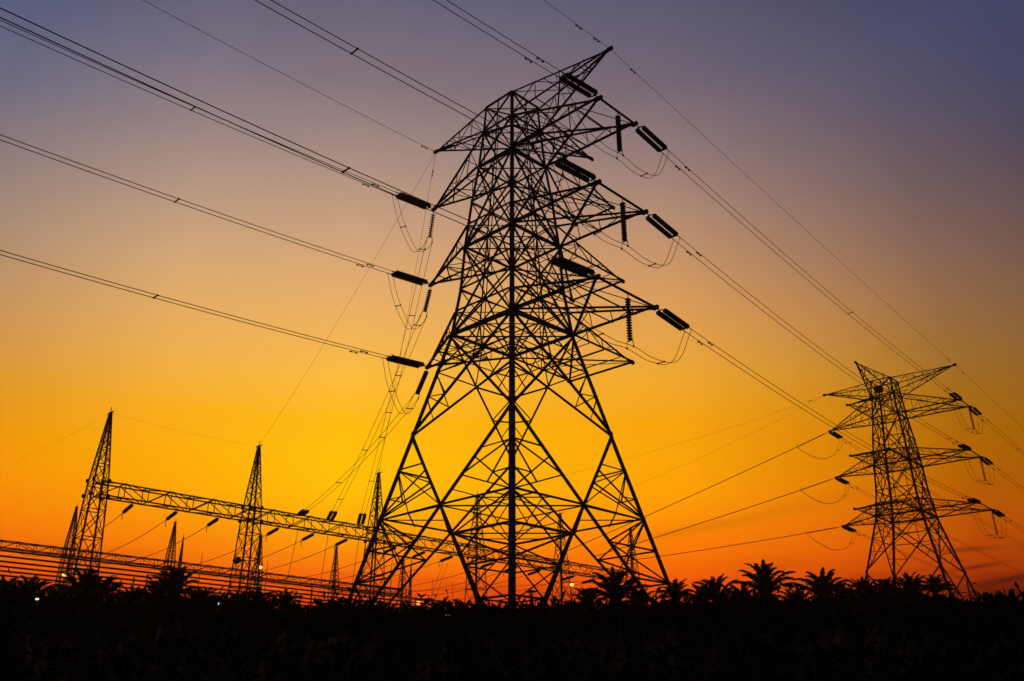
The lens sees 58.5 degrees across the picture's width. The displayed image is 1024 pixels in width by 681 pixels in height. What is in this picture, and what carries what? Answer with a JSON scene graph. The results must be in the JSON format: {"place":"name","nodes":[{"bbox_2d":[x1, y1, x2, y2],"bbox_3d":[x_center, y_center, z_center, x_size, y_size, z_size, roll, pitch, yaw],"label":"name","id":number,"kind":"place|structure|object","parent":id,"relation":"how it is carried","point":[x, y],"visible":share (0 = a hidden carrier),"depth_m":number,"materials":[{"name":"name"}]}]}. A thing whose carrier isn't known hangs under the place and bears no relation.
{"place":"outdoors","nodes":[
{"label":"outdoors","id":0,"kind":"place"},
{"bbox_2d":[0,0,1023,611],"label":"sky","id":1,"kind":"structure","parent":0,"point":[891,131],"materials":[{"name":"orange"}]},
{"bbox_3d":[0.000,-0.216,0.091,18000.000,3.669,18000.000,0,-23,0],"label":"ground","id":2,"kind":"structure","parent":0,"visible":0},
{"bbox_2d":[0,575,22,591],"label":"palm tree","id":3,"kind":"object","parent":2,"relation":"on","point":[11,581],"visible":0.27,"depth_m":49.81,"materials":[{"name":"black plant"}]},
{"bbox_2d":[9,575,57,596],"bbox_3d":[-27.399,16.188,50.969,3.214,5.978,3.283,-18,-28,36],"label":"palm tree","id":4,"kind":"object","parent":2,"relation":"on","point":[42,584],"visible":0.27,"depth_m":51.78,"materials":[{"name":"black plant"}]},
{"bbox_2d":[44,583,74,602],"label":"palm tree","id":5,"kind":"object","parent":2,"relation":"on","point":[61,590],"visible":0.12,"depth_m":54.19,"materials":[{"name":"black plant"}]},
{"bbox_2d":[49,567,119,602],"bbox_3d":[-24.749,16.331,52.158,3.157,6.662,4.070,1,-23,-3],"label":"palm tree","id":6,"kind":"object","parent":2,"relation":"on","point":[87,580],"visible":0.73,"depth_m":52.77,"materials":[{"name":"black plant"}]},
{"bbox_2d":[91,575,138,599],"bbox_3d":[-24.860,17.248,54.151,3.491,6.527,3.373,-19,-29,38],"label":"palm tree","id":7,"kind":"object","parent":2,"relation":"on","point":[109,579],"visible":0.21,"depth_m":55.03,"materials":[{"name":"black plant"}]},
{"bbox_2d":[114,585,152,602],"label":"palm tree","id":8,"kind":"object","parent":2,"relation":"on","point":[132,590],"visible":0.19,"depth_m":57.25,"materials":[{"name":"black plant"}]},
{"bbox_2d":[131,578,182,601],"bbox_3d":[-22.598,18.510,57.636,3.863,7.025,3.618,2,-25,-5],"label":"palm tree","id":9,"kind":"object","parent":2,"relation":"on","point":[154,591],"visible":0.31,"depth_m":58.13,"materials":[{"name":"black plant"}]},
{"bbox_2d":[0,574,316,606],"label":"busbar","id":10,"kind":"object","parent":2,"relation":"on","point":[70,582],"depth_m":75.98,"materials":[{"name":"metal"}]},
{"bbox_2d":[148,565,203,595],"bbox_3d":[-20.840,17.517,55.868,3.168,7.414,4.031,14,-27,-30],"label":"palm tree","id":11,"kind":"object","parent":2,"relation":"on","point":[172,576],"visible":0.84,"depth_m":56.72,"materials":[{"name":"black plant"}]},
{"bbox_2d":[177,536,183,567],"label":"lightning mast","id":12,"kind":"object","parent":2,"relation":"on","point":[180,555],"visible":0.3,"depth_m":218.43,"materials":[{"name":"metal"}]},
{"bbox_2d":[0,570,398,611],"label":"busbar","id":13,"kind":"object","parent":2,"relation":"on","point":[111,582],"visible":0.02,"depth_m":73.88,"materials":[{"name":"metal"}]},
{"bbox_2d":[0,565,401,608],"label":"busbar","id":14,"kind":"object","parent":2,"relation":"on","point":[128,579],"visible":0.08,"depth_m":74.86,"materials":[{"name":"metal"}]},
{"bbox_2d":[182,587,219,600],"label":"palm tree","id":15,"kind":"object","parent":2,"relation":"on","point":[205,590],"visible":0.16,"depth_m":57.25,"materials":[{"name":"black plant"}]},
{"bbox_2d":[0,503,406,610],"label":"substation gantry","id":16,"kind":"object","parent":2,"relation":"on","point":[173,539],"visible":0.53,"depth_m":163.11,"materials":[{"name":"metal"}]},
{"bbox_2d":[0,560,446,609],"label":"busbar","id":17,"kind":"object","parent":2,"relation":"on","point":[134,576],"visible":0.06,"depth_m":74.16,"materials":[{"name":"metal"}]},
{"bbox_2d":[0,555,454,606],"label":"busbar","id":18,"kind":"object","parent":2,"relation":"on","point":[147,575],"visible":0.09,"depth_m":74.54,"materials":[{"name":"metal"}]},
{"bbox_2d":[0,549,465,607],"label":"busbar","id":19,"kind":"object","parent":2,"relation":"on","point":[20,552],"visible":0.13,"depth_m":72.78,"materials":[{"name":"metal"}]},
{"bbox_2d":[228,589,256,600],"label":"palm tree","id":20,"kind":"object","parent":2,"relation":"on","point":[239,597],"visible":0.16,"depth_m":59.54,"materials":[{"name":"black plant"}]},
{"bbox_2d":[240,586,277,607],"bbox_3d":[-17.356,19.971,60.897,3.587,6.906,3.360,15,-27,-32],"label":"palm tree","id":21,"kind":"object","parent":2,"relation":"on","point":[259,592],"visible":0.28,"depth_m":61.59,"materials":[{"name":"black plant"}]},
{"bbox_2d":[268,589,301,607],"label":"palm tree","id":22,"kind":"object","parent":2,"relation":"on","point":[282,596],"visible":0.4,"depth_m":61.97,"materials":[{"name":"black plant"}]},
{"bbox_2d":[64,407,641,604],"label":"substation gantry","id":23,"kind":"object","parent":2,"relation":"on","point":[246,519],"visible":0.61,"depth_m":104.25,"materials":[{"name":"metal"}]},
{"bbox_2d":[266,527,278,541],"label":"strain insulator","id":24,"kind":"object","parent":23,"relation":"attached to","point":[272,531],"visible":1,"depth_m":107.78,"materials":[{"name":"ceramic"}]},
{"bbox_2d":[130,535,265,569],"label":"conductor","id":25,"kind":"object","parent":24,"relation":"attached to","point":[198,563],"visible":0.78,"depth_m":124.78,"materials":[{"name":"metal"}]},
{"bbox_2d":[326,510,337,519],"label":"tension insulator set","id":26,"kind":"object","parent":23,"relation":"attached to","point":[333,512],"visible":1,"depth_m":108.77,"materials":[{"name":"ceramic"}]},
{"bbox_2d":[334,538,347,550],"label":"strain insulator","id":27,"kind":"object","parent":23,"relation":"attached to","point":[341,542],"visible":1,"depth_m":114.27,"materials":[{"name":"ceramic"}]},
{"bbox_2d":[187,546,332,576],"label":"conductor","id":28,"kind":"object","parent":27,"relation":"attached to","point":[269,569],"visible":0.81,"depth_m":129.23,"materials":[{"name":"metal"}]},
{"bbox_2d":[357,513,365,524],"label":"tension insulator set","id":29,"kind":"object","parent":23,"relation":"attached to","point":[360,517],"visible":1,"depth_m":112.03,"materials":[{"name":"ceramic"}]},
{"bbox_2d":[408,566,411,608],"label":"lightning mast","id":30,"kind":"object","parent":2,"relation":"on","point":[410,590],"visible":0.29,"depth_m":227.34,"materials":[{"name":"metal"}]},
{"bbox_2d":[0,567,1023,680],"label":"undergrowth","id":31,"kind":"object","parent":2,"relation":"on","point":[873,635],"visible":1,"depth_m":23.92,"materials":[{"name":"black plant"}]},
{"bbox_2d":[348,45,676,607],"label":"lattice tower","id":32,"kind":"structure","parent":2,"relation":"on","point":[512,311],"depth_m":64.48,"materials":[{"name":"metal"}]},
{"bbox_2d":[143,0,433,150],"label":"conductor span","id":33,"kind":"object","parent":32,"relation":"attached to","point":[290,77],"visible":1,"depth_m":68.58,"materials":[{"name":"metal"}]},
{"bbox_2d":[270,157,432,428],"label":"conductor","id":34,"kind":"object","parent":32,"relation":"attached to","point":[355,291],"visible":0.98,"depth_m":89.59,"materials":[{"name":"metal"}]},
{"bbox_2d":[383,354,426,367],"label":"tension insulator set","id":35,"kind":"object","parent":32,"relation":"attached to","point":[404,361],"visible":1,"depth_m":69.14,"materials":[{"name":"metal"}]},
{"bbox_2d":[0,250,386,357],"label":"conductor bundle","id":36,"kind":"object","parent":35,"relation":"attached to","point":[356,352],"visible":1,"depth_m":56.52,"materials":[{"name":"metal"}]},
{"bbox_2d":[382,358,417,413],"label":"jumper loop","id":37,"kind":"object","parent":35,"relation":"hanging from","point":[395,392],"visible":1,"depth_m":68.69,"materials":[{"name":"metal"}]},
{"bbox_2d":[379,154,435,468],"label":"conductor span","id":38,"kind":"object","parent":32,"relation":"attached to","point":[412,287],"visible":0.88,"depth_m":88.56,"materials":[{"name":"metal"}]},
{"bbox_2d":[388,270,429,285],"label":"tension insulator set","id":39,"kind":"object","parent":32,"relation":"attached to","point":[401,275],"visible":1,"depth_m":71.90,"materials":[{"name":"metal"}]},
{"bbox_2d":[0,134,391,272],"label":"conductor bundle","id":40,"kind":"object","parent":39,"relation":"attached to","point":[357,264],"visible":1,"depth_m":58.56,"materials":[{"name":"metal"}]},
{"bbox_2d":[387,273,425,328],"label":"jumper loop","id":41,"kind":"object","parent":39,"relation":"hanging from","point":[401,306],"visible":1,"depth_m":71.19,"materials":[{"name":"metal"}]},
{"bbox_2d":[392,192,432,209],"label":"tension insulator set","id":42,"kind":"object","parent":32,"relation":"attached to","point":[413,199],"visible":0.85,"depth_m":74.65,"materials":[{"name":"metal"}]},
{"bbox_2d":[0,20,394,194],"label":"conductor bundle","id":43,"kind":"object","parent":42,"relation":"attached to","point":[187,108],"visible":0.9,"depth_m":60.41,"materials":[{"name":"metal"}]},
{"bbox_2d":[392,193,431,251],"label":"jumper loop","id":44,"kind":"object","parent":42,"relation":"hanging from","point":[407,231],"visible":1,"depth_m":73.92,"materials":[{"name":"metal"}]},
{"bbox_2d":[412,369,428,398],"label":"suspension insulator string","id":45,"kind":"object","parent":32,"relation":"hanging from","point":[422,381],"visible":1,"depth_m":71.67,"materials":[{"name":"metal"}]},
{"bbox_2d":[307,398,417,510],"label":"conductor bundle","id":46,"kind":"object","parent":45,"relation":"hanging from","point":[365,452],"visible":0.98,"depth_m":83.10,"materials":[{"name":"metal"}]},
{"bbox_2d":[420,287,431,317],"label":"suspension insulator string","id":47,"kind":"object","parent":32,"relation":"hanging from","point":[427,299],"visible":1,"depth_m":74.14,"materials":[{"name":"metal"}]},
{"bbox_2d":[333,318,425,509],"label":"conductor bundle","id":48,"kind":"object","parent":47,"relation":"hanging from","point":[378,414],"visible":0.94,"depth_m":87.35,"materials":[{"name":"metal"}]},
{"bbox_2d":[425,212,434,242],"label":"suspension insulator string","id":49,"kind":"object","parent":32,"relation":"hanging from","point":[431,226],"visible":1,"depth_m":76.82,"materials":[{"name":"ceramic"}]},
{"bbox_2d":[361,243,431,512],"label":"conductor bundle","id":50,"kind":"object","parent":49,"relation":"hanging from","point":[395,373],"visible":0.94,"depth_m":89.93,"materials":[{"name":"metal"}]},
{"bbox_2d":[548,256,595,277],"bbox_3d":[3.771,-4.389,55.185,0.900,0.565,4.294,-21,-31,40],"label":"tension insulator set","id":51,"kind":"object","parent":32,"relation":"attached to","point":[573,267],"visible":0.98,"depth_m":54.92,"materials":[{"name":"ceramic"}]},
{"bbox_2d":[0,7,553,259],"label":"conductor bundle","id":52,"kind":"object","parent":51,"relation":"attached to","point":[513,247],"visible":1,"depth_m":40.49,"materials":[{"name":"metal"}]},
{"bbox_2d":[552,157,596,182],"bbox_3d":[4.123,-10.794,58.269,0.900,0.568,4.294,-21,-30,40],"label":"tension insulator set","id":53,"kind":"object","parent":32,"relation":"attached to","point":[582,174],"visible":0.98,"depth_m":58.08,"materials":[{"name":"ceramic"}]},
{"bbox_2d":[255,0,556,160],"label":"conductor bundle","id":54,"kind":"object","parent":53,"relation":"attached to","point":[521,146],"visible":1,"depth_m":48.59,"materials":[{"name":"metal"}]},
{"bbox_2d":[544,0,608,47],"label":"conductor span","id":55,"kind":"object","parent":32,"relation":"attached to","point":[598,41],"visible":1,"depth_m":64.28,"materials":[{"name":"metal"}]},
{"bbox_2d":[556,72,597,97],"bbox_3d":[4.536,-17.074,61.347,0.900,0.641,4.286,-20,-30,40],"label":"tension insulator set","id":56,"kind":"object","parent":32,"relation":"attached to","point":[577,81],"visible":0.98,"depth_m":61.13,"materials":[{"name":"ceramic"}]},
{"bbox_2d":[433,0,561,75],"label":"conductor bundle","id":57,"kind":"object","parent":56,"relation":"attached to","point":[531,61],"visible":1,"depth_m":56.25,"materials":[{"name":"metal"}]},
{"bbox_2d":[615,112,623,158],"bbox_3d":[7.418,-14.284,63.445,0.477,3.750,0.458,0,-23,0],"label":"suspension insulator string","id":58,"kind":"object","parent":32,"relation":"hanging from","point":[618,132],"visible":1,"depth_m":63.37,"materials":[{"name":"ceramic"}]},
{"bbox_2d":[556,73,668,177],"bbox_3d":[7.367,-14.172,63.462,0.716,3.855,12.681,-19,-30,38],"label":"jumper loop","id":59,"kind":"object","parent":58,"relation":"hanging from","point":[604,144],"visible":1,"depth_m":61.36,"materials":[{"name":"metal"}]},
{"bbox_2d":[620,199,628,249],"bbox_3d":[7.418,-7.795,60.718,0.477,3.750,0.458,0,-23,0],"label":"suspension insulator string","id":60,"kind":"object","parent":32,"relation":"hanging from","point":[623,220],"visible":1,"depth_m":60.67,"materials":[{"name":"ceramic"}]},
{"bbox_2d":[551,158,679,267],"bbox_3d":[7.354,-7.649,60.725,0.738,3.728,13.835,-20,-30,39],"label":"jumper loop","id":61,"kind":"object","parent":60,"relation":"hanging from","point":[606,235],"visible":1,"depth_m":58.56,"materials":[{"name":"metal"}]},
{"bbox_2d":[625,294,634,349],"bbox_3d":[7.418,-1.247,57.968,0.477,3.750,0.458,0,-23,0],"label":"suspension insulator string","id":62,"kind":"object","parent":32,"relation":"hanging from","point":[628,317],"visible":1,"depth_m":57.93,"materials":[{"name":"ceramic"}]},
{"bbox_2d":[547,257,690,364],"bbox_3d":[7.352,-1.115,57.983,0.745,3.757,14.846,-20,-30,39],"label":"jumper loop","id":63,"kind":"object","parent":62,"relation":"hanging from","point":[610,337],"visible":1,"depth_m":55.64,"materials":[{"name":"metal"}]},
{"bbox_2d":[635,126,668,153],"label":"tension insulator set","id":64,"kind":"object","parent":32,"relation":"attached to","point":[649,133],"visible":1,"depth_m":67.01,"materials":[{"name":"ceramic"}]},
{"bbox_2d":[665,151,950,391],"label":"conductor bundle","id":65,"kind":"object","parent":64,"relation":"attached to","point":[795,263],"visible":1,"depth_m":83.86,"materials":[{"name":"metal"}]},
{"bbox_2d":[645,214,680,239],"bbox_3d":[10.583,-8.127,64.699,0.900,0.544,4.296,-18,-29,36],"label":"tension insulator set","id":66,"kind":"object","parent":32,"relation":"attached to","point":[662,222],"visible":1,"depth_m":64.59,"materials":[{"name":"ceramic"}]},
{"bbox_2d":[674,238,960,443],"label":"conductor bundle","id":67,"kind":"object","parent":66,"relation":"hanging from","point":[690,254],"visible":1,"depth_m":81.16,"materials":[{"name":"metal"}]},
{"bbox_2d":[656,308,691,331],"bbox_3d":[10.929,-1.460,62.297,0.900,0.544,4.297,-18,-29,36],"label":"tension insulator set","id":68,"kind":"object","parent":32,"relation":"attached to","point":[665,314],"visible":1,"depth_m":62.18,"materials":[{"name":"ceramic"}]},
{"bbox_2d":[685,330,971,498],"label":"conductor bundle","id":69,"kind":"object","parent":68,"relation":"attached to","point":[698,341],"visible":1,"depth_m":77.75,"materials":[{"name":"metal"}]},
{"bbox_2d":[615,53,954,364],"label":"conductor span","id":70,"kind":"object","parent":32,"relation":"attached to","point":[631,69],"visible":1,"depth_m":82.08,"materials":[{"name":"metal"}]},
{"bbox_2d":[571,587,610,610],"bbox_3d":[5.270,19.815,60.691,3.354,6.753,3.489,2,-23,-4],"label":"palm tree","id":71,"kind":"object","parent":2,"relation":"on","point":[593,594],"visible":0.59,"depth_m":61.34,"materials":[{"name":"black plant"}]},
{"bbox_2d":[577,566,650,607],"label":"palm tree","id":72,"kind":"object","parent":2,"relation":"on","point":[612,589],"visible":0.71,"depth_m":65.65,"materials":[{"name":"black plant"}]},
{"bbox_2d":[620,586,655,604],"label":"palm tree","id":73,"kind":"object","parent":2,"relation":"on","point":[636,594],"visible":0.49,"depth_m":63.12,"materials":[{"name":"black plant"}]},
{"bbox_2d":[654,578,691,598],"bbox_3d":[11.295,20.057,62.097,2.987,7.424,3.092,-13,-26,29],"label":"palm tree","id":74,"kind":"object","parent":2,"relation":"on","point":[677,587],"visible":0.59,"depth_m":62.91,"materials":[{"name":"black plant"}]},
{"bbox_2d":[684,583,721,600],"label":"palm tree","id":75,"kind":"object","parent":2,"relation":"on","point":[698,592],"visible":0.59,"depth_m":56.65,"materials":[{"name":"black plant"}]},
{"bbox_2d":[692,573,739,600],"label":"palm tree","id":76,"kind":"object","parent":2,"relation":"on","point":[719,580],"visible":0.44,"depth_m":68.24,"materials":[{"name":"black plant"}]},
{"bbox_2d":[716,583,757,600],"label":"palm tree","id":77,"kind":"object","parent":2,"relation":"on","point":[739,591],"visible":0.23,"depth_m":65.81,"materials":[{"name":"black plant"}]},
{"bbox_2d":[731,559,802,598],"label":"palm tree","id":78,"kind":"object","parent":2,"relation":"on","point":[763,578],"visible":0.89,"depth_m":71.66,"materials":[{"name":"black plant"}]},
{"bbox_2d":[774,586,818,599],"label":"palm tree","id":79,"kind":"object","parent":2,"relation":"on","point":[796,592],"visible":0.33,"depth_m":67.03,"materials":[{"name":"black plant"}]},
{"bbox_2d":[788,567,851,598],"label":"palm tree","id":80,"kind":"object","parent":2,"relation":"on","point":[823,581],"visible":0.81,"depth_m":70.08,"materials":[{"name":"black plant"}]},
{"bbox_2d":[821,582,861,596],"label":"palm tree","id":81,"kind":"object","parent":2,"relation":"on","point":[835,588],"visible":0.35,"depth_m":67.75,"materials":[{"name":"black plant"}]},
{"bbox_2d":[844,576,887,595],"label":"palm tree","id":82,"kind":"object","parent":2,"relation":"on","point":[862,585],"visible":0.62,"depth_m":72.20,"materials":[{"name":"black plant"}]},
{"bbox_2d":[871,577,899,593],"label":"palm tree","id":83,"kind":"object","parent":2,"relation":"on","point":[886,582],"visible":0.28,"depth_m":75.72,"materials":[{"name":"black plant"}]},
{"bbox_2d":[823,361,995,601],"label":"lattice tower","id":84,"kind":"structure","parent":2,"relation":"on","point":[891,502],"depth_m":126.53,"materials":[{"name":"metal"}]},
{"bbox_2d":[796,432,827,447],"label":"strain insulator","id":85,"kind":"object","parent":84,"relation":"attached to","point":[811,440],"visible":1,"depth_m":136.27,"materials":[{"name":"ceramic"}]},
{"bbox_2d":[568,447,795,550],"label":"conductor bundle","id":86,"kind":"object","parent":85,"relation":"attached to","point":[687,497],"visible":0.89,"depth_m":137.69,"materials":[{"name":"metal"}]},
{"bbox_2d":[799,478,833,490],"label":"strain insulator","id":87,"kind":"object","parent":84,"relation":"attached to","point":[814,484],"visible":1,"depth_m":134.16,"materials":[{"name":"ceramic"}]},
{"bbox_2d":[596,490,798,555],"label":"conductor bundle","id":88,"kind":"object","parent":87,"relation":"attached to","point":[711,519],"visible":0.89,"depth_m":137.98,"materials":[{"name":"metal"}]},
{"bbox_2d":[804,527,837,533],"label":"strain insulator","id":89,"kind":"object","parent":84,"relation":"attached to","point":[821,530],"visible":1,"depth_m":132.07,"materials":[{"name":"ceramic"}]},
{"bbox_2d":[620,533,803,561],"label":"conductor bundle","id":90,"kind":"object","parent":89,"relation":"attached to","point":[720,547],"visible":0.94,"depth_m":139.31,"materials":[{"name":"metal"}]},
{"bbox_2d":[829,431,842,438],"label":"tension insulator set","id":91,"kind":"object","parent":84,"relation":"attached to","point":[836,435],"visible":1,"depth_m":137.44,"materials":[{"name":"ceramic"}]},
{"bbox_2d":[842,439,1022,545],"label":"conductor bundle","id":92,"kind":"object","parent":91,"relation":"attached to","point":[930,490],"visible":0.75,"depth_m":168.28,"materials":[{"name":"metal"}]},
{"bbox_2d":[836,477,849,483],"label":"tension insulator set","id":93,"kind":"object","parent":84,"relation":"attached to","point":[842,480],"visible":1,"depth_m":134.70,"materials":[{"name":"ceramic"}]},
{"bbox_2d":[851,484,1023,573],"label":"conductor bundle","id":94,"kind":"object","parent":93,"relation":"attached to","point":[931,528],"visible":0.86,"depth_m":165.24,"materials":[{"name":"metal"}]},
{"bbox_2d":[843,526,856,531],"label":"tension insulator set","id":95,"kind":"object","parent":84,"relation":"attached to","point":[848,528],"visible":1,"depth_m":131.95,"materials":[{"name":"ceramic"}]},
{"bbox_2d":[854,532,995,592],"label":"conductor bundle","id":96,"kind":"object","parent":95,"relation":"attached to","point":[922,560],"visible":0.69,"depth_m":152.47,"materials":[{"name":"metal"}]},
{"bbox_2d":[970,407,981,415],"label":"tension insulator set","id":97,"kind":"object","parent":84,"relation":"attached to","point":[976,410],"visible":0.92,"depth_m":127.13,"materials":[{"name":"ceramic"}]},
{"bbox_2d":[981,457,992,464],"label":"tension insulator set","id":98,"kind":"object","parent":84,"relation":"attached to","point":[987,462],"visible":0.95,"depth_m":124.75,"materials":[{"name":"ceramic"}]},
{"bbox_2d":[888,572,935,591],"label":"palm tree","id":99,"kind":"object","parent":2,"relation":"on","point":[910,581],"visible":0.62,"depth_m":73.13,"materials":[{"name":"black plant"}]},
{"bbox_2d":[920,574,958,596],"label":"palm tree","id":100,"kind":"object","parent":2,"relation":"on","point":[934,582],"visible":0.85,"depth_m":74.37,"materials":[{"name":"black plant"}]},
{"bbox_2d":[962,590,1010,603],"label":"palm tree","id":101,"kind":"object","parent":2,"relation":"on","point":[981,596],"visible":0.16,"depth_m":78.27,"materials":[{"name":"black plant"}]},
{"bbox_2d":[991,588,1023,599],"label":"palm tree","id":102,"kind":"object","parent":2,"relation":"on","point":[1018,596],"visible":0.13,"depth_m":78.37,"materials":[{"name":"black plant"}]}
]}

